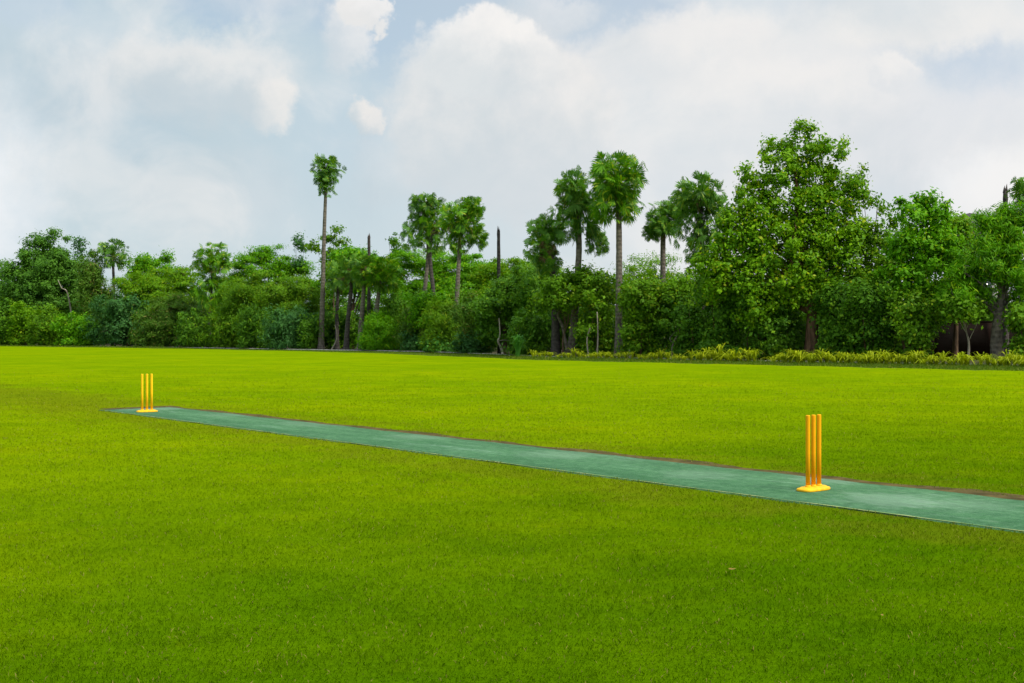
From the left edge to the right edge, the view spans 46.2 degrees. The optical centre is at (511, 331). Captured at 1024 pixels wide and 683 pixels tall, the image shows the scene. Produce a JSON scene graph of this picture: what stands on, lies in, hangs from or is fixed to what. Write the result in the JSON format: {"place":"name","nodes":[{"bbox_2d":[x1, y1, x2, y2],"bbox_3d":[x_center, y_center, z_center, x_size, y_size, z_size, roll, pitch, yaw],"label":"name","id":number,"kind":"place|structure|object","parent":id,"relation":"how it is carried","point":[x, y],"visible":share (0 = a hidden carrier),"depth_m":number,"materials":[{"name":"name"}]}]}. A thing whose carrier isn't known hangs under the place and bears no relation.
{"place":"outdoors","nodes":[
{"label":"outdoors","id":0,"kind":"place"},
{"bbox_2d":[0,343,1023,370],"bbox_3d":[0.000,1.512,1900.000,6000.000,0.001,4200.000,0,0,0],"label":"ground","id":1,"kind":"structure","parent":0,"point":[975,362],"depth_m":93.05,"materials":[{"name":"green plant"}]},
{"bbox_2d":[0,258,9,301],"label":"broadleaf tree","id":2,"kind":"object","parent":1,"relation":"on","point":[2,262],"visible":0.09,"depth_m":138.94,"materials":[{"name":"green plant"}]},
{"bbox_2d":[0,295,37,344],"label":"bush","id":3,"kind":"object","parent":1,"relation":"on","point":[3,323],"visible":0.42,"depth_m":131.33,"materials":[{"name":"green plant"}]},
{"bbox_2d":[2,299,40,344],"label":"bush","id":4,"kind":"object","parent":1,"relation":"on","point":[18,330],"visible":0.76,"depth_m":129.62,"materials":[{"name":"green plant"}]},
{"bbox_2d":[21,302,69,345],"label":"bush","id":5,"kind":"object","parent":1,"relation":"on","point":[41,323],"visible":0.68,"depth_m":126.61,"materials":[{"name":"green plant"}]},
{"bbox_2d":[0,226,106,344],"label":"broadleaf tree","id":6,"kind":"object","parent":1,"relation":"on","point":[40,273],"visible":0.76,"depth_m":133.07,"materials":[{"name":"green plant"}]},
{"bbox_2d":[48,310,107,345],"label":"bush","id":7,"kind":"object","parent":1,"relation":"on","point":[70,330],"visible":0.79,"depth_m":124.18,"materials":[{"name":"green plant"}]},
{"bbox_2d":[71,235,91,270],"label":"slender tree","id":8,"kind":"object","parent":1,"relation":"on","point":[79,245],"visible":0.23,"depth_m":136.95,"materials":[{"name":"green plant"}]},
{"bbox_2d":[72,249,117,325],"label":"weeping tree","id":9,"kind":"object","parent":1,"relation":"on","point":[89,273],"visible":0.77,"depth_m":127.55,"materials":[{"name":"green plant"}]},
{"bbox_2d":[78,288,149,345],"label":"dark tree","id":10,"kind":"object","parent":1,"relation":"on","point":[118,325],"visible":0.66,"depth_m":121.30,"materials":[{"name":"green plant"}]},
{"bbox_2d":[94,238,133,345],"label":"fan palm","id":11,"kind":"object","parent":1,"relation":"on","point":[109,256],"visible":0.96,"depth_m":128.48,"materials":[{"name":"green plant"}]},
{"bbox_2d":[122,245,177,293],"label":"flat topped tree","id":12,"kind":"object","parent":1,"relation":"on","point":[145,263],"visible":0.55,"depth_m":131.39,"materials":[{"name":"green plant"}]},
{"bbox_2d":[126,303,174,346],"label":"bush","id":13,"kind":"object","parent":1,"relation":"on","point":[143,339],"visible":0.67,"depth_m":116.87,"materials":[{"name":"green plant"}]},
{"bbox_2d":[103,264,207,314],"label":"yellow green tree","id":14,"kind":"object","parent":1,"relation":"on","point":[143,285],"visible":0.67,"depth_m":122.92,"materials":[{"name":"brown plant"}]},
{"bbox_2d":[135,290,212,346],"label":"dusty tree","id":15,"kind":"object","parent":1,"relation":"on","point":[167,316],"visible":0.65,"depth_m":116.56,"materials":[{"name":"green plant"}]},
{"bbox_2d":[169,307,213,346],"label":"bush","id":16,"kind":"object","parent":1,"relation":"on","point":[190,328],"visible":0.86,"depth_m":112.57,"materials":[{"name":"green plant"}]},
{"bbox_2d":[188,242,235,346],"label":"fan palm","id":17,"kind":"object","parent":1,"relation":"on","point":[217,262],"visible":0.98,"depth_m":114.27,"materials":[{"name":"green plant"}]},
{"bbox_2d":[195,304,243,347],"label":"bush","id":18,"kind":"object","parent":1,"relation":"on","point":[224,334],"visible":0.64,"depth_m":109.27,"materials":[{"name":"green plant"}]},
{"bbox_2d":[212,271,246,317],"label":"yellow green tree","id":19,"kind":"object","parent":1,"relation":"on","point":[222,279],"visible":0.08,"depth_m":117.47,"materials":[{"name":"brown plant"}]},
{"bbox_2d":[229,296,287,348],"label":"bush","id":20,"kind":"object","parent":1,"relation":"on","point":[250,325],"visible":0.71,"depth_m":105.63,"materials":[{"name":"green plant"}]},
{"bbox_2d":[215,267,330,322],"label":"spreading tree","id":21,"kind":"object","parent":1,"relation":"on","point":[289,293],"visible":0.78,"depth_m":109.29,"materials":[{"name":"green plant"}]},
{"bbox_2d":[228,243,319,283],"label":"yellow green tree","id":22,"kind":"object","parent":1,"relation":"on","point":[281,267],"visible":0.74,"depth_m":117.44,"materials":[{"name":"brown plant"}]},
{"bbox_2d":[257,303,327,348],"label":"bush","id":23,"kind":"object","parent":1,"relation":"on","point":[282,327],"visible":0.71,"depth_m":101.99,"materials":[{"name":"green plant"}]},
{"bbox_2d":[288,230,312,330],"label":"slender tree","id":24,"kind":"object","parent":1,"relation":"on","point":[298,242],"visible":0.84,"depth_m":117.79,"materials":[{"name":"green plant"}]},
{"bbox_2d":[294,305,328,348],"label":"bush","id":25,"kind":"object","parent":1,"relation":"on","point":[308,337],"visible":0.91,"depth_m":100.96,"materials":[{"name":"green plant"}]},
{"bbox_2d":[304,221,351,314],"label":"slender tree","id":26,"kind":"object","parent":1,"relation":"on","point":[329,238],"visible":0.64,"depth_m":113.00,"materials":[{"name":"green plant"}]},
{"bbox_2d":[308,153,347,348],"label":"fan palm","id":27,"kind":"object","parent":1,"relation":"on","point":[325,173],"visible":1,"depth_m":100.99,"materials":[{"name":"green plant"}]},
{"bbox_2d":[325,260,349,349],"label":"fan palm","id":28,"kind":"object","parent":1,"relation":"on","point":[330,281],"visible":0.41,"depth_m":101.77,"materials":[{"name":"green plant"}]},
{"bbox_2d":[324,306,358,348],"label":"bush","id":29,"kind":"object","parent":1,"relation":"on","point":[329,342],"visible":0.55,"depth_m":102.93,"materials":[{"name":"green plant"}]},
{"bbox_2d":[306,244,379,348],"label":"spreading tree","id":30,"kind":"object","parent":1,"relation":"on","point":[346,252],"visible":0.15,"depth_m":107.32,"materials":[{"name":"green plant"}]},
{"bbox_2d":[331,255,363,349],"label":"fan palm","id":31,"kind":"object","parent":1,"relation":"on","point":[343,275],"visible":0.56,"depth_m":99.35,"materials":[{"name":"green plant"}]},
{"bbox_2d":[350,248,383,349],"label":"fan palm","id":32,"kind":"object","parent":1,"relation":"on","point":[358,278],"visible":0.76,"depth_m":97.70,"materials":[{"name":"green plant"}]},
{"bbox_2d":[367,233,370,320],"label":"dead palm trunk","id":33,"kind":"object","parent":1,"relation":"on","point":[368,290],"visible":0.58,"depth_m":103.17,"materials":[{"name":"brown plant"}]},
{"bbox_2d":[350,309,401,350],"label":"bush","id":34,"kind":"object","parent":1,"relation":"on","point":[376,334],"visible":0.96,"depth_m":94.06,"materials":[{"name":"green plant"}]},
{"bbox_2d":[361,255,410,313],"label":"fan palm","id":35,"kind":"object","parent":1,"relation":"on","point":[387,274],"visible":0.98,"depth_m":96.88,"materials":[{"name":"green plant"}]},
{"bbox_2d":[368,282,418,347],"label":"bush","id":36,"kind":"object","parent":1,"relation":"on","point":[394,303],"visible":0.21,"depth_m":97.91,"materials":[{"name":"green plant"}]},
{"bbox_2d":[385,232,406,263],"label":"slender tree","id":37,"kind":"object","parent":1,"relation":"on","point":[394,242],"visible":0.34,"depth_m":106.96,"materials":[{"name":"green plant"}]},
{"bbox_2d":[386,288,429,347],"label":"bush","id":38,"kind":"object","parent":1,"relation":"on","point":[411,329],"visible":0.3,"depth_m":92.76,"materials":[{"name":"green plant"}]},
{"bbox_2d":[399,192,445,329],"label":"fan palm","id":39,"kind":"object","parent":1,"relation":"on","point":[418,205],"visible":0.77,"depth_m":93.26,"materials":[{"name":"green plant"}]},
{"bbox_2d":[396,286,454,349],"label":"tree","id":40,"kind":"object","parent":1,"relation":"on","point":[417,304],"visible":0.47,"depth_m":90.94,"materials":[{"name":"green plant"}]},
{"bbox_2d":[370,246,495,312],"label":"spreading acacia","id":41,"kind":"object","parent":1,"relation":"on","point":[444,273],"visible":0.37,"depth_m":101.70,"materials":[{"name":"green plant"}]},
{"bbox_2d":[418,203,449,294],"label":"fan palm","id":42,"kind":"object","parent":1,"relation":"on","point":[435,235],"visible":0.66,"depth_m":92.64,"materials":[{"name":"green plant"}]},
{"bbox_2d":[414,295,463,351],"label":"bush","id":43,"kind":"object","parent":1,"relation":"on","point":[438,321],"visible":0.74,"depth_m":87.65,"materials":[{"name":"green plant"}]},
{"bbox_2d":[437,195,489,341],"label":"fan palm","id":44,"kind":"object","parent":1,"relation":"on","point":[461,216],"visible":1,"depth_m":87.92,"materials":[{"name":"green plant"}]},
{"bbox_2d":[446,283,497,352],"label":"bush","id":45,"kind":"object","parent":1,"relation":"on","point":[456,310],"visible":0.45,"depth_m":82.96,"materials":[{"name":"green plant"}]},
{"bbox_2d":[497,227,502,353],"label":"dead palm trunk","id":46,"kind":"object","parent":1,"relation":"on","point":[498,265],"visible":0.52,"depth_m":83.38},
{"bbox_2d":[465,268,542,353],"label":"dark tree","id":47,"kind":"object","parent":1,"relation":"on","point":[492,306],"visible":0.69,"depth_m":80.37,"materials":[{"name":"green plant"}]},
{"bbox_2d":[465,256,565,346],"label":"spreading acacia","id":48,"kind":"object","parent":1,"relation":"on","point":[491,268],"visible":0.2,"depth_m":91.02,"materials":[{"name":"green plant"}]},
{"bbox_2d":[22,285,1015,349],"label":"woodland","id":49,"kind":"object","parent":1,"relation":"on","point":[341,300],"visible":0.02,"depth_m":119.84,"materials":[{"name":"green plant"}]},
{"bbox_2d":[499,306,551,355],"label":"bush","id":50,"kind":"object","parent":1,"relation":"on","point":[528,329],"visible":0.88,"depth_m":74.40,"materials":[{"name":"green plant"}]},
{"bbox_2d":[42,345,1012,364],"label":"kerb","id":51,"kind":"structure","parent":1,"relation":"on","point":[371,350],"depth_m":95.74,"materials":[{"name":"concrete"}]},
{"bbox_2d":[503,258,560,354],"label":"dark tree","id":52,"kind":"object","parent":1,"relation":"on","point":[530,285],"visible":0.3,"depth_m":77.88,"materials":[{"name":"green plant"}]},
{"bbox_2d":[522,204,569,355],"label":"fan palm","id":53,"kind":"object","parent":1,"relation":"on","point":[543,234],"visible":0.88,"depth_m":73.48,"materials":[{"name":"green plant"}]},
{"bbox_2d":[557,309,568,353],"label":"curved stem","id":54,"kind":"object","parent":1,"relation":"on","point":[563,329],"visible":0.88,"depth_m":72.49,"materials":[{"name":"grey plant"}]},
{"bbox_2d":[523,260,605,352],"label":"young tree","id":55,"kind":"object","parent":1,"relation":"on","point":[554,298],"visible":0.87,"depth_m":71.42,"materials":[{"name":"green plant"}]},
{"bbox_2d":[542,292,589,355],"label":"bush","id":56,"kind":"object","parent":1,"relation":"on","point":[561,333],"visible":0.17,"depth_m":74.08,"materials":[{"name":"green plant"}]},
{"bbox_2d":[551,165,609,355],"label":"fan palm","id":57,"kind":"object","parent":1,"relation":"on","point":[576,199],"visible":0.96,"depth_m":72.66,"materials":[{"name":"green plant"}]},
{"bbox_2d":[564,266,624,356],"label":"bush","id":58,"kind":"object","parent":1,"relation":"on","point":[599,297],"visible":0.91,"depth_m":71.06,"materials":[{"name":"green plant"}]},
{"bbox_2d":[578,307,624,356],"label":"bush","id":59,"kind":"object","parent":1,"relation":"on","point":[603,350],"visible":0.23,"depth_m":73.02,"materials":[{"name":"green plant"}]},
{"bbox_2d":[579,150,649,356],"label":"fan palm","id":60,"kind":"object","parent":1,"relation":"on","point":[615,192],"visible":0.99,"depth_m":69.73,"materials":[{"name":"green plant"}]},
{"bbox_2d":[612,295,668,357],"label":"bush","id":61,"kind":"object","parent":1,"relation":"on","point":[631,332],"visible":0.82,"depth_m":67.91,"materials":[{"name":"green plant"}]},
{"bbox_2d":[610,268,677,357],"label":"young tree","id":62,"kind":"object","parent":1,"relation":"on","point":[650,286],"visible":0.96,"depth_m":67.48,"materials":[{"name":"green plant"}]},
{"bbox_2d":[609,249,697,298],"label":"tree","id":63,"kind":"object","parent":1,"relation":"on","point":[644,266],"visible":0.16,"depth_m":81.92,"materials":[{"name":"green plant"}]},
{"bbox_2d":[641,190,685,346],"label":"fan palm","id":64,"kind":"object","parent":1,"relation":"on","point":[659,225],"visible":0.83,"depth_m":72.83,"materials":[{"name":"green plant"}]},
{"bbox_2d":[643,285,695,357],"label":"bush","id":65,"kind":"object","parent":1,"relation":"on","point":[663,325],"visible":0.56,"depth_m":67.99,"materials":[{"name":"green plant"}]},
{"bbox_2d":[656,266,700,319],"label":"bush","id":66,"kind":"object","parent":1,"relation":"on","point":[683,283],"visible":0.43,"depth_m":68.44,"materials":[{"name":"green plant"}]},
{"bbox_2d":[665,291,715,358],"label":"bush","id":67,"kind":"object","parent":1,"relation":"on","point":[685,316],"visible":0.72,"depth_m":65.54,"materials":[{"name":"green plant"}]},
{"bbox_2d":[669,171,733,325],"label":"fan palm","id":68,"kind":"object","parent":1,"relation":"on","point":[694,200],"visible":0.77,"depth_m":68.82,"materials":[{"name":"green plant"}]},
{"bbox_2d":[685,272,759,359],"bbox_3d":[11.422,-1.042,64.529,4.632,5.177,3.782,0,0,34],"label":"bush","id":69,"kind":"object","parent":1,"relation":"on","point":[720,331],"visible":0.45,"depth_m":63.93,"materials":[{"name":"green plant"}]},
{"bbox_2d":[723,273,805,359],"bbox_3d":[13.352,-0.993,63.377,4.608,5.105,3.946,0,0,0],"label":"bush","id":70,"kind":"object","parent":1,"relation":"on","point":[770,343],"visible":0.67,"depth_m":62.51,"materials":[{"name":"green plant"}]},
{"bbox_2d":[687,117,889,360],"bbox_3d":[14.305,-4.877,62.653,10.576,12.904,4.076,0,0,0],"label":"leafy tree","id":71,"kind":"object","parent":1,"relation":"on","point":[805,238],"visible":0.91,"depth_m":62.18,"materials":[{"name":"green plant"}]},
{"bbox_2d":[761,284,819,359],"bbox_3d":[14.764,-0.770,64.470,3.529,4.646,4.233,0,0,0],"label":"bush","id":72,"kind":"object","parent":1,"relation":"on","point":[800,337],"visible":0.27,"depth_m":63.74,"materials":[{"name":"green plant"}]},
{"bbox_2d":[805,277,868,360],"bbox_3d":[16.720,-0.606,61.001,3.797,4.316,3.770,0,0,23],"label":"bush","id":73,"kind":"object","parent":1,"relation":"on","point":[831,299],"visible":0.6,"depth_m":60.28,"materials":[{"name":"green plant"}]},
{"bbox_2d":[837,265,906,361],"bbox_3d":[17.789,-0.902,59.203,3.457,4.894,3.222,0,0,32],"label":"bush","id":74,"kind":"object","parent":1,"relation":"on","point":[869,302],"visible":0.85,"depth_m":58.86,"materials":[{"name":"green plant"}]},
{"bbox_2d":[843,162,906,339],"bbox_3d":[19.137,-3.701,62.806,4.104,10.506,3.669,0,0,0],"label":"thin tree","id":75,"kind":"object","parent":1,"relation":"on","point":[876,237],"visible":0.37,"depth_m":62.63,"materials":[{"name":"green plant"}]},
{"bbox_2d":[881,286,950,361],"bbox_3d":[19.390,-0.460,57.628,3.350,4.031,2.999,0,0,34],"label":"bush","id":76,"kind":"object","parent":1,"relation":"on","point":[914,333],"visible":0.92,"depth_m":57.10,"materials":[{"name":"green plant"}]},
{"bbox_2d":[871,186,973,348],"bbox_3d":[20.264,-2.786,59.264,5.279,8.711,4.084,0,0,0],"label":"leafy tree","id":77,"kind":"object","parent":1,"relation":"on","point":[925,250],"visible":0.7,"depth_m":58.44,"materials":[{"name":"green plant"}]},
{"bbox_2d":[885,321,1019,359],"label":"boundary wall","id":78,"kind":"structure","parent":1,"relation":"on","point":[980,339],"depth_m":65.39,"materials":[{"name":"paint"}]},
{"bbox_2d":[933,206,983,361],"bbox_3d":[22.126,-2.346,60.466,3.985,7.804,3.520,0,0,0],"label":"leafy tree","id":79,"kind":"object","parent":1,"relation":"on","point":[961,224],"visible":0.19,"depth_m":59.78,"materials":[{"name":"green plant"}]},
{"bbox_2d":[923,285,1005,355],"bbox_3d":[21.202,-0.320,56.279,3.890,3.766,3.316,0,0,0],"label":"young tree","id":80,"kind":"object","parent":1,"relation":"on","point":[963,314],"visible":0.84,"depth_m":55.67,"materials":[{"name":"green plant"}]},
{"bbox_2d":[946,213,997,296],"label":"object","id":81,"kind":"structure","parent":1,"relation":"on","point":[968,214],"depth_m":92.11,"materials":[{"name":"plant"}]},
{"bbox_2d":[927,197,1023,363],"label":"feathery tree","id":82,"kind":"object","parent":1,"relation":"on","point":[999,248],"visible":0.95,"depth_m":55.71,"materials":[{"name":"green plant"}]},
{"bbox_2d":[985,297,1023,363],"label":"bush","id":83,"kind":"object","parent":1,"relation":"on","point":[1016,326],"visible":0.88,"depth_m":54.37,"materials":[{"name":"green plant"}]},
{"bbox_2d":[1002,185,1008,355],"bbox_3d":[25.490,-3.042,61.925,0.452,9.190,0.466,0,0,0],"label":"dead palm trunk","id":84,"kind":"object","parent":1,"relation":"on","point":[1006,336],"visible":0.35,"depth_m":61.81,"materials":[{"name":"brown plant"}]},
{"bbox_2d":[1005,176,1023,208],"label":"fan palm","id":85,"kind":"object","parent":1,"relation":"on","point":[1018,187],"visible":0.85,"depth_m":59.07,"materials":[{"name":"green plant"}]},
{"bbox_2d":[0,346,1023,682],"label":"lawn","id":86,"kind":"structure","parent":0,"point":[24,362],"depth_m":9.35,"materials":[{"name":"green plant"}]},
{"bbox_2d":[99,407,1023,533],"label":"cricket pitch","id":87,"kind":"object","parent":86,"relation":"on","point":[985,511],"visible":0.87,"depth_m":12.65,"materials":[{"name":"green carpet"}]},
{"bbox_2d":[136,374,157,412],"bbox_3d":[-6.810,1.137,22.388,0.390,0.711,0.190,0,0,-33],"label":"wicket","id":88,"kind":"object","parent":87,"relation":"on","point":[147,409],"visible":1,"depth_m":22.37,"materials":[{"name":"yellow plastic"}]},
{"bbox_2d":[105,410,1022,530],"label":"pitch edge","id":89,"kind":"object","parent":87,"relation":"on","point":[640,480],"visible":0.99,"depth_m":11.62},
{"bbox_2d":[796,414,829,491],"bbox_3d":[2.844,1.137,11.321,0.390,0.711,0.190,0,0,-40],"label":"wicket","id":90,"kind":"object","parent":87,"relation":"on","point":[814,487],"visible":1,"depth_m":11.30,"materials":[{"name":"yellow plastic"}]},
{"bbox_2d":[102,406,1023,500],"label":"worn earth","id":91,"kind":"structure","parent":86,"relation":"on","point":[978,492],"depth_m":13.86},
{"bbox_2d":[0,0,1023,315],"label":"sky","id":92,"kind":"structure","parent":0,"point":[180,125],"materials":[{"name":"white"}]},
{"bbox_2d":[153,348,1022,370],"bbox_3d":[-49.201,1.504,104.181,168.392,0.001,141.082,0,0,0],"label":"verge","id":93,"kind":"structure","parent":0,"point":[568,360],"depth_m":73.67,"materials":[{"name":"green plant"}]},
{"bbox_2d":[395,330,423,350],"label":"bush","id":94,"kind":"object","parent":93,"relation":"on","point":[409,344],"visible":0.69,"depth_m":91.37,"materials":[{"name":"green plant"}]},
{"bbox_2d":[416,328,454,351],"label":"bush","id":95,"kind":"object","parent":93,"relation":"on","point":[445,349],"visible":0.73,"depth_m":87.28,"materials":[{"name":"green plant"}]},
{"bbox_2d":[449,330,493,352],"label":"bush","id":96,"kind":"object","parent":93,"relation":"on","point":[469,345],"visible":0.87,"depth_m":82.27,"materials":[{"name":"green plant"}]},
{"bbox_2d":[510,334,525,356],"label":"spiky plant","id":97,"kind":"object","parent":93,"relation":"on","point":[518,344],"visible":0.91,"depth_m":71.93,"materials":[{"name":"green plant"}]},
{"bbox_2d":[702,350,730,359],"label":"yellow blade plant","id":98,"kind":"object","parent":93,"relation":"on","point":[714,352],"visible":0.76,"depth_m":60.88,"materials":[{"name":"plant"}]},
{"bbox_2d":[716,348,742,360],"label":"yellow blade plant","id":99,"kind":"object","parent":93,"relation":"on","point":[734,353],"visible":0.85,"depth_m":59.69,"materials":[{"name":"yellow plant"}]},
{"bbox_2d":[783,349,804,361],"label":"yellow blade plant","id":100,"kind":"object","parent":93,"relation":"on","point":[796,359],"visible":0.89,"depth_m":57.20,"materials":[{"name":"yellow plant"}]},
{"bbox_2d":[856,354,880,363],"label":"yellow blade plant","id":101,"kind":"object","parent":93,"relation":"on","point":[874,358],"visible":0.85,"depth_m":54.71,"materials":[{"name":"plant"}]},
{"bbox_2d":[877,351,900,363],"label":"yellow blade plant","id":102,"kind":"object","parent":93,"relation":"on","point":[886,357],"visible":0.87,"depth_m":54.45,"materials":[{"name":"plant"}]},
{"bbox_2d":[899,350,928,363],"bbox_3d":[18.267,1.148,53.993,1.592,0.712,1.545,0,0,37],"label":"yellow blade plant","id":103,"kind":"object","parent":93,"relation":"on","point":[919,354],"visible":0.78,"depth_m":54.03,"materials":[{"name":"plant"}]},
{"bbox_2d":[941,351,969,364],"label":"yellow blade plant","id":104,"kind":"object","parent":93,"relation":"on","point":[958,356],"visible":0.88,"depth_m":52.34,"materials":[{"name":"plant"}]},
{"bbox_2d":[940,354,977,365],"bbox_3d":[19.841,1.243,52.770,1.914,0.522,2.356,0,0,-37],"label":"yellow blade plant","id":105,"kind":"object","parent":93,"relation":"on","point":[968,360],"visible":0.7,"depth_m":52.46,"materials":[{"name":"plant"}]},
{"bbox_2d":[1002,353,1021,365],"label":"yellow blade plant","id":106,"kind":"object","parent":93,"relation":"on","point":[1013,357],"visible":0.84,"depth_m":50.87,"materials":[{"name":"plant"}]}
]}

